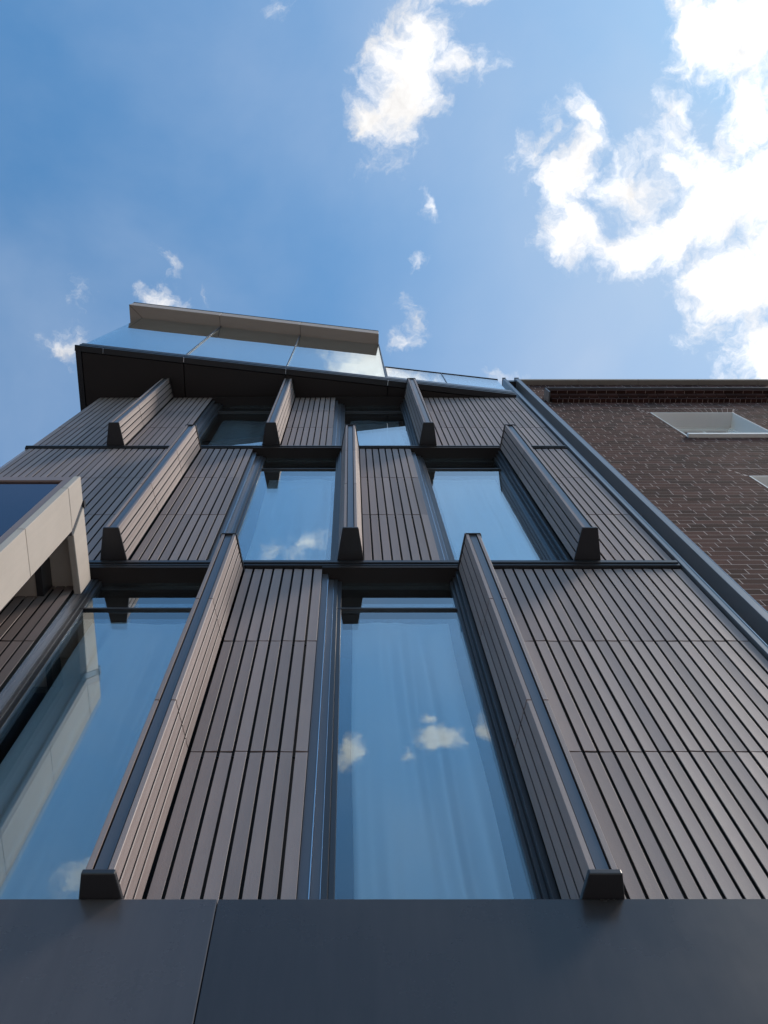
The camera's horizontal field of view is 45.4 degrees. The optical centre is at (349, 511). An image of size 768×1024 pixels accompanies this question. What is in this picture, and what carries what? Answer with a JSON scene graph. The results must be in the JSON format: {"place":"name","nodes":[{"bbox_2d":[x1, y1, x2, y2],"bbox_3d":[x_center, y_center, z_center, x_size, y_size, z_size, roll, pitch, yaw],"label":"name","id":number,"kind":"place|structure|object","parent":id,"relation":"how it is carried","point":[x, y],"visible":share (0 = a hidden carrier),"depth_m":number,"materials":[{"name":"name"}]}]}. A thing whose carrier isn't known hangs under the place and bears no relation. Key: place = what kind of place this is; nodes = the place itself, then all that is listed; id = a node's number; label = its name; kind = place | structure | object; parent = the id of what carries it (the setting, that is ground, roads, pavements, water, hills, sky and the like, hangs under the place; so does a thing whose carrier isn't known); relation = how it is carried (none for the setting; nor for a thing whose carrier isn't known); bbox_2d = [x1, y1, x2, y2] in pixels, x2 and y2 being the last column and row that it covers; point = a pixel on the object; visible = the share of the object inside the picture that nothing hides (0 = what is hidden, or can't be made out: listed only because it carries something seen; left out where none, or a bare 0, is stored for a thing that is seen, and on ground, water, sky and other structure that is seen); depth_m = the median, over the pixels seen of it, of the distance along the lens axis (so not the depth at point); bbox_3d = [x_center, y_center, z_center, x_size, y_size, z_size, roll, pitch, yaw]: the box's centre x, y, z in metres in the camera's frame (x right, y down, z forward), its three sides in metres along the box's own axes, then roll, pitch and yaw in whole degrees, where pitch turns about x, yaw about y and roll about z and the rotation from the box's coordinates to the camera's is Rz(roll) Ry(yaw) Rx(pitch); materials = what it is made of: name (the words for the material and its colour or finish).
{"place":"outdoors","nodes":[
{"label":"outdoors","id":0,"kind":"place"},
{"bbox_2d":[0,0,767,468],"label":"sky","id":1,"kind":"structure","parent":0,"point":[496,189],"materials":[{"name":"blue"}]},
{"bbox_3d":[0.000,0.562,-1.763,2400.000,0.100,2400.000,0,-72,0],"label":"ground","id":2,"kind":"structure","parent":0,"visible":0},
{"bbox_2d":[520,379,767,611],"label":"brick building","id":3,"kind":"structure","parent":2,"relation":"on","point":[688,458],"depth_m":8.70,"materials":[{"name":"brick"}]},
{"bbox_2d":[650,412,767,437],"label":"window","id":4,"kind":"structure","parent":3,"relation":"in","point":[692,424],"depth_m":10.27,"materials":[{"name":"clear glass"}]},
{"bbox_2d":[749,476,767,487],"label":"window","id":5,"kind":"structure","parent":3,"relation":"in","point":[763,480],"depth_m":7.73,"materials":[{"name":"white glass"}]},
{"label":"pavement","id":6,"kind":"structure","parent":0,"visible":0},
{"bbox_2d":[0,302,767,1023],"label":"clad building","id":7,"kind":"structure","parent":6,"relation":"on","point":[610,648],"depth_m":4.09,"materials":[{"name":"ceramic"}]},
{"bbox_2d":[0,622,185,898],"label":"curtain","id":8,"kind":"object","parent":7,"relation":"hanging from","point":[64,763],"visible":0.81,"depth_m":3.94,"materials":[{"name":"glass"}]},
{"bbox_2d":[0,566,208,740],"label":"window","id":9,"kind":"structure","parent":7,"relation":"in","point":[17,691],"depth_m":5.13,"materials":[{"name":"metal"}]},
{"bbox_2d":[195,397,276,444],"bbox_3d":[-1.208,-0.925,9.666,0.821,2.508,0.140,0,-72,0],"label":"window","id":10,"kind":"structure","parent":7,"relation":"in","point":[226,420],"depth_m":9.94,"materials":[{"name":"metal"}]},
{"bbox_2d":[208,447,341,559],"bbox_3d":[-0.479,-0.079,7.011,0.821,2.960,0.140,0,-72,0],"label":"window","id":11,"kind":"structure","parent":7,"relation":"in","point":[265,464],"depth_m":7.87,"materials":[{"name":"metal"}]},
{"bbox_2d":[246,481,330,559],"bbox_3d":[-0.438,0.108,6.909,0.558,2.580,0.075,0,-72,0],"label":"curtain","id":12,"kind":"object","parent":7,"relation":"hanging from","point":[293,520],"visible":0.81,"depth_m":6.99,"materials":[{"name":"glass"}]},
{"bbox_2d":[332,397,418,444],"bbox_3d":[0.237,-0.925,9.666,0.821,2.508,0.140,0,-72,0],"label":"window","id":13,"kind":"structure","parent":7,"relation":"in","point":[378,420],"depth_m":9.94,"materials":[{"name":"metal"}]},
{"bbox_2d":[297,566,559,898],"bbox_3d":[0.243,0.865,4.051,0.821,3.114,0.140,0,-72,0],"label":"window","id":14,"kind":"structure","parent":7,"relation":"in","point":[316,878],"depth_m":3.89,"materials":[{"name":"metal"}]},
{"bbox_2d":[351,622,513,898],"bbox_3d":[0.285,1.058,3.927,0.558,2.760,0.087,0,-72,0],"label":"curtain","id":15,"kind":"object","parent":7,"relation":"hanging from","point":[425,825],"visible":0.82,"depth_m":3.78,"materials":[{"name":"glass"}]},
{"bbox_2d":[433,482,538,559],"bbox_3d":[1.006,0.109,6.909,0.558,2.580,0.078,0,-72,0],"label":"curtain","id":16,"kind":"object","parent":7,"relation":"hanging from","point":[484,510],"visible":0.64,"depth_m":7.06,"materials":[{"name":"glass"}]},
{"bbox_2d":[410,447,570,559],"bbox_3d":[0.965,-0.079,7.011,0.821,2.960,0.140,0,-72,0],"label":"window","id":17,"kind":"structure","parent":7,"relation":"in","point":[484,465],"depth_m":7.72,"materials":[{"name":"metal"}]}
]}

